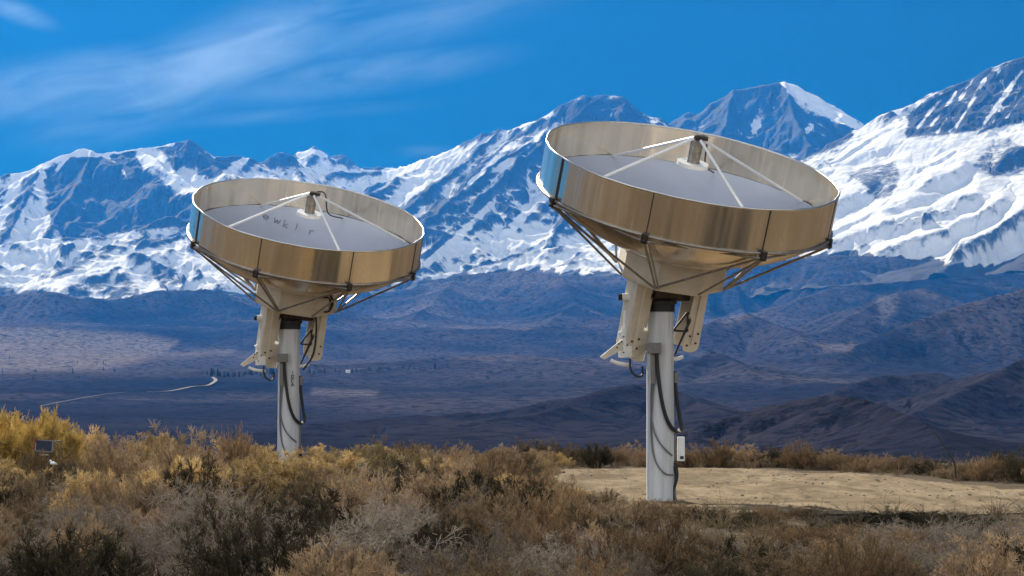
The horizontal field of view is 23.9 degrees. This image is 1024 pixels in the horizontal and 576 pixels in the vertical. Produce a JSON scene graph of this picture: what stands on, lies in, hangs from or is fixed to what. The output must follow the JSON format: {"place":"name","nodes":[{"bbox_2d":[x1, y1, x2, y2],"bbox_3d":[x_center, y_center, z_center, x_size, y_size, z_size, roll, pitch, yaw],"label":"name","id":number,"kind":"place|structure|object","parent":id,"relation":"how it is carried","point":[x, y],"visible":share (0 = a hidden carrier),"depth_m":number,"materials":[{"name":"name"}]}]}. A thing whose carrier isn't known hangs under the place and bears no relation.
{"place":"outdoors","nodes":[
{"label":"outdoors","id":0,"kind":"place"},
{"bbox_2d":[0,255,1023,462],"bbox_3d":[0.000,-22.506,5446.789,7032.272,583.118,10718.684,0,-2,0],"label":"hills","id":1,"kind":"structure","parent":0,"point":[897,369],"depth_m":4192.84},
{"bbox_2d":[0,57,1023,299],"bbox_3d":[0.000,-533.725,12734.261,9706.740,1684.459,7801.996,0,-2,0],"label":"mountain terrain","id":2,"kind":"structure","parent":0,"point":[937,178],"depth_m":11686.03,"materials":[{"name":"snow"}]},
{"bbox_2d":[0,453,1023,575],"bbox_3d":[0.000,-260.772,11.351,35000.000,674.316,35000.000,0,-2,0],"label":"ground","id":3,"kind":"structure","parent":0,"point":[1009,485],"depth_m":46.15,"materials":[{"name":"beige plant"}]},
{"bbox_2d":[0,472,27,513],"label":"dark shrub","id":4,"kind":"object","parent":3,"relation":"on","point":[7,494],"visible":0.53,"depth_m":31.02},
{"bbox_2d":[0,403,29,479],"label":"rabbitbrush","id":5,"kind":"object","parent":3,"relation":"on","point":[9,448],"visible":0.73,"depth_m":42.81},
{"bbox_2d":[0,515,30,569],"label":"brown bush","id":6,"kind":"object","parent":3,"relation":"on","point":[4,536],"visible":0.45,"depth_m":22.76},
{"bbox_2d":[0,408,43,458],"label":"rabbitbrush","id":7,"kind":"object","parent":3,"relation":"on","point":[17,421],"visible":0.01,"depth_m":44.20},
{"bbox_2d":[0,492,55,541],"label":"brown bush","id":8,"kind":"object","parent":3,"relation":"on","point":[18,510],"visible":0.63,"depth_m":28.12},
{"bbox_2d":[0,526,63,574],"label":"grey sagebrush","id":9,"kind":"object","parent":3,"relation":"on","point":[5,557],"visible":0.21,"depth_m":21.87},
{"bbox_2d":[1,467,80,515],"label":"brown bush","id":10,"kind":"object","parent":3,"relation":"on","point":[26,488],"visible":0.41,"depth_m":33.21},
{"bbox_2d":[6,405,86,473],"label":"rabbitbrush","id":11,"kind":"object","parent":3,"relation":"on","point":[48,429],"visible":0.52,"depth_m":43.15,"materials":[{"name":"plant"}]},
{"bbox_2d":[0,455,92,510],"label":"dark shrub","id":12,"kind":"object","parent":3,"relation":"on","point":[49,476],"visible":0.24,"depth_m":35.09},
{"bbox_2d":[33,438,60,473],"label":"solar panel stand","id":13,"kind":"object","parent":3,"relation":"on","point":[46,446],"visible":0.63,"depth_m":40.93,"materials":[{"name":"grey metal"}]},
{"bbox_2d":[10,443,92,488],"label":"rusty bush","id":14,"kind":"object","parent":3,"relation":"on","point":[40,458],"visible":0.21,"depth_m":40.17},
{"bbox_2d":[14,474,136,550],"bbox_3d":[-4.537,2.515,25.568,1.223,1.146,1.284,-2,-3,43],"label":"grey sagebrush","id":15,"kind":"object","parent":3,"relation":"on","point":[104,517],"visible":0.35,"depth_m":25.47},
{"bbox_2d":[38,510,129,572],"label":"brown bush","id":16,"kind":"object","parent":3,"relation":"on","point":[87,531],"visible":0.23,"depth_m":23.15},
{"bbox_2d":[0,517,168,575],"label":"dark shrub","id":17,"kind":"object","parent":3,"relation":"on","point":[101,565],"visible":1,"depth_m":18.52,"materials":[{"name":"plant"}]},
{"bbox_2d":[49,468,132,513],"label":"rabbitbrush","id":18,"kind":"object","parent":3,"relation":"on","point":[83,478],"visible":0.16,"depth_m":31.38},
{"bbox_2d":[70,422,122,468],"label":"rabbitbrush","id":19,"kind":"object","parent":3,"relation":"on","point":[90,438],"visible":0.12,"depth_m":44.80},
{"bbox_2d":[75,453,140,486],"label":"rusty bush","id":20,"kind":"object","parent":3,"relation":"on","point":[120,472],"visible":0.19,"depth_m":38.30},
{"bbox_2d":[74,431,166,480],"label":"brown bush","id":21,"kind":"object","parent":3,"relation":"on","point":[106,444],"visible":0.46,"depth_m":42.21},
{"bbox_2d":[62,474,184,530],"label":"brown bush","id":22,"kind":"object","parent":3,"relation":"on","point":[133,502],"visible":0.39,"depth_m":28.75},
{"bbox_2d":[64,461,188,520],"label":"rusty bush","id":23,"kind":"object","parent":3,"relation":"on","point":[108,485],"visible":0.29,"depth_m":30.00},
{"bbox_2d":[108,498,179,545],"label":"rusty bush","id":24,"kind":"object","parent":3,"relation":"on","point":[146,518],"visible":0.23,"depth_m":27.48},
{"bbox_2d":[96,509,207,575],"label":"grey sagebrush","id":25,"kind":"object","parent":3,"relation":"on","point":[151,556],"visible":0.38,"depth_m":22.45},
{"bbox_2d":[119,430,186,457],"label":"rabbitbrush","id":26,"kind":"object","parent":3,"relation":"on","point":[156,439],"visible":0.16,"depth_m":52.60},
{"bbox_2d":[126,418,229,484],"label":"brown bush","id":27,"kind":"object","parent":3,"relation":"on","point":[167,458],"visible":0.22,"depth_m":40.00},
{"bbox_2d":[126,453,234,503],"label":"rabbitbrush","id":28,"kind":"object","parent":3,"relation":"on","point":[175,462],"visible":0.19,"depth_m":34.44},
{"bbox_2d":[111,469,278,561],"bbox_3d":[-3.268,2.485,25.170,1.795,1.340,1.713,3,0,-41],"label":"grey sagebrush","id":29,"kind":"object","parent":3,"relation":"on","point":[189,511],"visible":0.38,"depth_m":25.12,"materials":[{"name":"plant"}]},
{"bbox_2d":[154,450,254,518],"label":"dark shrub","id":30,"kind":"object","parent":3,"relation":"on","point":[183,472],"visible":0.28,"depth_m":32.85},
{"bbox_2d":[188,481,261,522],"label":"rusty bush","id":31,"kind":"object","parent":3,"relation":"on","point":[202,490],"visible":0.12,"depth_m":30.58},
{"bbox_2d":[136,490,318,575],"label":"grey sagebrush","id":32,"kind":"object","parent":3,"relation":"on","point":[167,569],"visible":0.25,"depth_m":21.45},
{"bbox_2d":[160,487,300,570],"bbox_3d":[-2.674,2.405,23.564,1.357,0.843,1.446,-6,-3,25],"label":"dark shrub","id":33,"kind":"object","parent":3,"relation":"on","point":[228,526],"visible":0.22,"depth_m":23.48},
{"bbox_2d":[212,420,257,471],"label":"rusty bush","id":34,"kind":"object","parent":3,"relation":"on","point":[235,450],"visible":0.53,"depth_m":45.83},
{"bbox_2d":[225,470,277,506],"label":"brown bush","id":35,"kind":"object","parent":3,"relation":"on","point":[248,491],"visible":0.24,"depth_m":36.06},
{"bbox_2d":[169,489,343,575],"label":"dark shrub","id":36,"kind":"object","parent":3,"relation":"on","point":[232,567],"visible":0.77,"depth_m":19.94,"materials":[{"name":"plant"}]},
{"bbox_2d":[232,446,304,477],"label":"rabbitbrush","id":37,"kind":"object","parent":3,"relation":"on","point":[273,454],"visible":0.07,"depth_m":44.34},
{"bbox_2d":[222,447,340,500],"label":"rabbitbrush","id":38,"kind":"object","parent":3,"relation":"on","point":[254,472],"visible":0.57,"depth_m":37.87,"materials":[{"name":"plant"}]},
{"bbox_2d":[236,481,364,540],"bbox_3d":[-2.379,2.553,27.022,1.451,0.843,1.140,2,-3,-33],"label":"dark shrub","id":39,"kind":"object","parent":3,"relation":"on","point":[326,506],"visible":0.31,"depth_m":26.93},
{"bbox_2d":[186,178,424,461],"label":"dish antenna","id":40,"kind":"object","parent":3,"relation":"on","point":[297,253],"visible":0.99,"depth_m":49.01,"materials":[{"name":"white paint"}]},
{"bbox_2d":[277,463,359,514],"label":"brown bush","id":41,"kind":"object","parent":3,"relation":"on","point":[318,489],"visible":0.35,"depth_m":33.01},
{"bbox_2d":[269,447,388,486],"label":"rabbitbrush","id":42,"kind":"object","parent":3,"relation":"on","point":[346,462],"visible":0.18,"depth_m":40.50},
{"bbox_2d":[279,507,380,564],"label":"shrub","id":43,"kind":"object","parent":3,"relation":"on","point":[328,524],"visible":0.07,"depth_m":24.40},
{"bbox_2d":[267,532,416,575],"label":"brown bush","id":44,"kind":"object","parent":3,"relation":"on","point":[316,568],"visible":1,"depth_m":18.42,"materials":[{"name":"plant"}]},
{"bbox_2d":[256,479,466,568],"bbox_3d":[-1.568,2.333,22.608,1.955,1.084,1.891,2,-3,-38],"label":"grey sagebrush","id":45,"kind":"object","parent":3,"relation":"on","point":[340,539],"visible":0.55,"depth_m":22.76,"materials":[{"name":"plant"}]},
{"bbox_2d":[328,485,401,526],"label":"brown bush","id":46,"kind":"object","parent":3,"relation":"on","point":[345,501],"visible":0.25,"depth_m":29.73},
{"bbox_2d":[319,462,417,527],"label":"brown bush","id":47,"kind":"object","parent":3,"relation":"on","point":[365,485],"visible":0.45,"depth_m":31.36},
{"bbox_2d":[335,440,422,475],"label":"rabbitbrush","id":48,"kind":"object","parent":3,"relation":"on","point":[368,454],"visible":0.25,"depth_m":43.12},
{"bbox_2d":[348,540,422,575],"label":"dark shrub","id":49,"kind":"object","parent":3,"relation":"on","point":[402,554],"visible":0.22,"depth_m":21.49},
{"bbox_2d":[340,493,440,551],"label":"grey sagebrush","id":50,"kind":"object","parent":3,"relation":"on","point":[391,519],"visible":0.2,"depth_m":26.14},
{"bbox_2d":[360,433,432,464],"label":"rusty bush","id":51,"kind":"object","parent":3,"relation":"on","point":[412,448],"visible":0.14,"depth_m":47.86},
{"bbox_2d":[358,487,438,528],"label":"grey sagebrush","id":52,"kind":"object","parent":3,"relation":"on","point":[395,506],"visible":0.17,"depth_m":28.58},
{"bbox_2d":[349,451,448,499],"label":"dark shrub","id":53,"kind":"object","parent":3,"relation":"on","point":[396,472],"visible":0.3,"depth_m":34.99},
{"bbox_2d":[385,449,428,481],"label":"rabbitbrush","id":54,"kind":"object","parent":3,"relation":"on","point":[418,458],"visible":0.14,"depth_m":41.09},
{"bbox_2d":[381,537,466,575],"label":"grey sagebrush","id":55,"kind":"object","parent":3,"relation":"on","point":[410,561],"visible":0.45,"depth_m":20.70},
{"bbox_2d":[388,517,475,552],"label":"dark shrub","id":56,"kind":"object","parent":3,"relation":"on","point":[434,536],"visible":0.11,"depth_m":24.37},
{"bbox_2d":[395,452,487,521],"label":"brown bush","id":57,"kind":"object","parent":3,"relation":"on","point":[421,486],"visible":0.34,"depth_m":32.79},
{"bbox_2d":[398,512,492,570],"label":"dark shrub","id":58,"kind":"object","parent":3,"relation":"on","point":[427,529],"visible":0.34,"depth_m":23.32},
{"bbox_2d":[439,440,484,470],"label":"brown bush","id":59,"kind":"object","parent":3,"relation":"on","point":[468,454],"visible":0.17,"depth_m":48.30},
{"bbox_2d":[435,451,518,485],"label":"rusty bush","id":60,"kind":"object","parent":3,"relation":"on","point":[482,458],"visible":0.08,"depth_m":38.44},
{"bbox_2d":[417,544,540,575],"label":"brown bush","id":61,"kind":"object","parent":3,"relation":"on","point":[498,571],"visible":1,"depth_m":18.41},
{"bbox_2d":[419,461,547,524],"bbox_3d":[-0.454,2.607,29.898,1.462,0.977,1.611,2,-3,-41],"label":"dark shrub","id":62,"kind":"object","parent":3,"relation":"on","point":[497,485],"visible":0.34,"depth_m":29.83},
{"bbox_2d":[430,480,537,557],"bbox_3d":[-0.320,2.470,25.441,1.413,0.927,1.251,-2,-3,42],"label":"brown bush","id":63,"kind":"object","parent":3,"relation":"on","point":[474,522],"visible":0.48,"depth_m":25.36,"materials":[{"name":"plant"}]},
{"bbox_2d":[410,510,557,575],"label":"grey sagebrush","id":64,"kind":"object","parent":3,"relation":"on","point":[460,561],"visible":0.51,"depth_m":19.65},
{"bbox_2d":[462,444,539,486],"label":"rusty bush","id":65,"kind":"object","parent":3,"relation":"on","point":[504,463],"visible":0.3,"depth_m":40.92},
{"bbox_2d":[490,451,540,482],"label":"brown bush","id":66,"kind":"object","parent":3,"relation":"on","point":[528,461],"visible":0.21,"depth_m":44.02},
{"bbox_2d":[473,476,565,519],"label":"dark shrub","id":67,"kind":"object","parent":3,"relation":"on","point":[536,488],"visible":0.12,"depth_m":31.56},
{"bbox_2d":[485,445,559,480],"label":"brown bush","id":68,"kind":"object","parent":3,"relation":"on","point":[540,459],"visible":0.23,"depth_m":47.17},
{"bbox_2d":[489,514,582,564],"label":"rusty bush","id":69,"kind":"object","parent":3,"relation":"on","point":[538,536],"visible":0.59,"depth_m":23.48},
{"bbox_2d":[494,525,588,575],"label":"grey sagebrush","id":70,"kind":"object","parent":3,"relation":"on","point":[548,567],"visible":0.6,"depth_m":21.06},
{"bbox_2d":[505,465,593,511],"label":"rusty bush","id":71,"kind":"object","parent":3,"relation":"on","point":[524,483],"visible":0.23,"depth_m":33.09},
{"bbox_2d":[469,472,637,544],"bbox_3d":[0.406,2.475,26.523,1.966,0.996,1.716,-4,4,6],"label":"rusty bush","id":72,"kind":"object","parent":3,"relation":"on","point":[540,513],"visible":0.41,"depth_m":26.48,"materials":[{"name":"plant"}]},
{"bbox_2d":[550,438,580,465],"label":"brown bush","id":73,"kind":"object","parent":3,"relation":"on","point":[568,454],"visible":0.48,"depth_m":57.70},
{"bbox_2d":[545,502,629,553],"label":"dark shrub","id":74,"kind":"object","parent":3,"relation":"on","point":[604,522],"visible":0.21,"depth_m":25.39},
{"bbox_2d":[542,553,634,575],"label":"rusty bush","id":75,"kind":"object","parent":3,"relation":"on","point":[619,573],"visible":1,"depth_m":18.76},
{"bbox_2d":[558,520,620,560],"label":"brown bush","id":76,"kind":"object","parent":3,"relation":"on","point":[593,525],"visible":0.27,"depth_m":24.14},
{"bbox_2d":[578,439,620,468],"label":"dark shrub","id":77,"kind":"object","parent":3,"relation":"on","point":[604,456],"visible":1,"depth_m":55.77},
{"bbox_2d":[534,510,690,575],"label":"grey sagebrush","id":78,"kind":"object","parent":3,"relation":"on","point":[572,546],"visible":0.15,"depth_m":22.07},
{"bbox_2d":[567,494,676,530],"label":"brown bush","id":79,"kind":"object","parent":3,"relation":"on","point":[641,516],"visible":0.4,"depth_m":29.69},
{"bbox_2d":[586,541,680,575],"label":"grey sagebrush","id":80,"kind":"object","parent":3,"relation":"on","point":[633,564],"visible":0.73,"depth_m":19.59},
{"bbox_2d":[555,498,726,575],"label":"rusty bush","id":81,"kind":"object","parent":3,"relation":"on","point":[659,549],"visible":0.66,"depth_m":20.63,"materials":[{"name":"plant"}]},
{"bbox_2d":[676,442,713,467],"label":"rusty bush","id":82,"kind":"object","parent":3,"relation":"on","point":[687,459],"visible":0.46,"depth_m":56.34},
{"bbox_2d":[672,530,738,558],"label":"brown bush","id":83,"kind":"object","parent":3,"relation":"on","point":[708,541],"visible":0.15,"depth_m":24.41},
{"bbox_2d":[665,546,754,575],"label":"dark shrub","id":84,"kind":"object","parent":3,"relation":"on","point":[715,570],"visible":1,"depth_m":18.81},
{"bbox_2d":[693,436,736,467],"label":"rusty bush","id":85,"kind":"object","parent":3,"relation":"on","point":[722,455],"visible":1,"depth_m":55.79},
{"bbox_2d":[698,509,762,527],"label":"dark shrub","id":86,"kind":"object","parent":3,"relation":"on","point":[724,518],"visible":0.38,"depth_m":31.04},
{"bbox_2d":[678,528,796,575],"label":"dark shrub","id":87,"kind":"object","parent":3,"relation":"on","point":[732,553],"visible":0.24,"depth_m":21.34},
{"bbox_2d":[727,442,770,467],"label":"brown bush","id":88,"kind":"object","parent":3,"relation":"on","point":[739,456],"visible":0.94,"depth_m":55.45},
{"bbox_2d":[696,531,824,574],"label":"grey sagebrush","id":89,"kind":"object","parent":3,"relation":"on","point":[733,545],"visible":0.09,"depth_m":23.07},
{"bbox_2d":[727,514,795,531],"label":"dark shrub","id":90,"kind":"object","parent":3,"relation":"on","point":[750,519],"visible":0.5,"depth_m":30.04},
{"bbox_2d":[679,537,858,575],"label":"brown bush","id":91,"kind":"object","parent":3,"relation":"on","point":[772,569],"visible":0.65,"depth_m":19.90,"materials":[{"name":"plant"}]},
{"bbox_2d":[772,438,824,468],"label":"rusty bush","id":92,"kind":"object","parent":3,"relation":"on","point":[789,458],"visible":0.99,"depth_m":54.28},
{"bbox_2d":[743,516,861,552],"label":"rusty bush","id":93,"kind":"object","parent":3,"relation":"on","point":[790,533],"visible":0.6,"depth_m":25.46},
{"bbox_2d":[775,504,829,519],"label":"rusty bush","id":94,"kind":"object","parent":3,"relation":"on","point":[801,509],"visible":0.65,"depth_m":33.32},
{"bbox_2d":[809,448,845,469],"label":"brown bush","id":95,"kind":"object","parent":3,"relation":"on","point":[824,458],"visible":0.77,"depth_m":54.08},
{"bbox_2d":[827,449,868,470],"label":"rusty bush","id":96,"kind":"object","parent":3,"relation":"on","point":[851,458],"visible":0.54,"depth_m":53.48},
{"bbox_2d":[779,526,937,575],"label":"rusty bush","id":97,"kind":"object","parent":3,"relation":"on","point":[865,568],"visible":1,"depth_m":18.28,"materials":[{"name":"plant"}]},
{"bbox_2d":[823,515,906,527],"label":"dark shrub","id":98,"kind":"object","parent":3,"relation":"on","point":[872,521],"visible":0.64,"depth_m":31.31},
{"bbox_2d":[783,522,948,564],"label":"rusty bush","id":99,"kind":"object","parent":3,"relation":"on","point":[900,535],"visible":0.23,"depth_m":23.38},
{"bbox_2d":[824,537,926,575],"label":"brown bush","id":100,"kind":"object","parent":3,"relation":"on","point":[893,555],"visible":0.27,"depth_m":20.63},
{"bbox_2d":[866,453,900,472],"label":"brown bush","id":101,"kind":"object","parent":3,"relation":"on","point":[878,464],"visible":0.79,"depth_m":51.63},
{"bbox_2d":[831,518,945,575],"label":"grey sagebrush","id":102,"kind":"object","parent":3,"relation":"on","point":[925,565],"visible":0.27,"depth_m":21.51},
{"bbox_2d":[840,509,946,520],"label":"dark shrub","id":103,"kind":"object","parent":3,"relation":"on","point":[902,515],"visible":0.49,"depth_m":32.40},
{"bbox_2d":[881,455,920,473],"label":"brown bush","id":104,"kind":"object","parent":3,"relation":"on","point":[906,463],"visible":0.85,"depth_m":51.15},
{"bbox_2d":[859,516,950,539],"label":"grey sagebrush","id":105,"kind":"object","parent":3,"relation":"on","point":[889,527],"visible":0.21,"depth_m":28.24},
{"bbox_2d":[902,517,960,555],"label":"grey sagebrush","id":106,"kind":"object","parent":3,"relation":"on","point":[932,536],"visible":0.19,"depth_m":25.82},
{"bbox_2d":[910,459,953,475],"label":"dark shrub","id":107,"kind":"object","parent":3,"relation":"on","point":[921,471],"visible":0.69,"depth_m":50.59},
{"bbox_2d":[907,510,992,531],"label":"dark shrub","id":108,"kind":"object","parent":3,"relation":"on","point":[927,517],"visible":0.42,"depth_m":29.24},
{"bbox_2d":[898,502,1023,575],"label":"grey sagebrush","id":109,"kind":"object","parent":3,"relation":"on","point":[967,540],"visible":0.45,"depth_m":22.49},
{"bbox_2d":[927,517,997,563],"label":"grey sagebrush","id":110,"kind":"object","parent":3,"relation":"on","point":[948,531],"visible":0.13,"depth_m":24.34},
{"bbox_2d":[931,529,1023,575],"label":"brown bush","id":111,"kind":"object","parent":3,"relation":"on","point":[999,569],"visible":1,"depth_m":18.52,"materials":[{"name":"plant"}]},
{"bbox_2d":[960,453,1007,480],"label":"rusty bush","id":112,"kind":"object","parent":3,"relation":"on","point":[991,464],"visible":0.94,"depth_m":47.49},
{"bbox_2d":[967,530,1023,575],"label":"dark shrub","id":113,"kind":"object","parent":3,"relation":"on","point":[1017,549],"visible":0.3,"depth_m":19.59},
{"bbox_2d":[983,445,1023,480],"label":"dark shrub","id":114,"kind":"object","parent":3,"relation":"on","point":[1002,457],"visible":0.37,"depth_m":47.66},
{"bbox_2d":[998,452,1023,482],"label":"dark shrub","id":115,"kind":"object","parent":3,"relation":"on","point":[1013,470],"visible":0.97,"depth_m":46.74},
{"bbox_2d":[0,0,1023,176],"label":"sky","id":116,"kind":"structure","parent":0,"point":[395,84],"materials":[{"name":"blue"}]},
{"bbox_2d":[555,468,1023,514],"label":"dirt ground","id":117,"kind":"structure","parent":0,"point":[838,486],"depth_m":42.62,"materials":[{"name":"soil"}]},
{"bbox_2d":[536,121,840,501],"bbox_3d":[2.770,0.509,38.040,4.782,6.691,4.691,0,-2,0],"label":"dish antenna","id":118,"kind":"object","parent":117,"relation":"on","point":[688,219],"visible":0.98,"depth_m":38.38,"materials":[{"name":"grey paint"}]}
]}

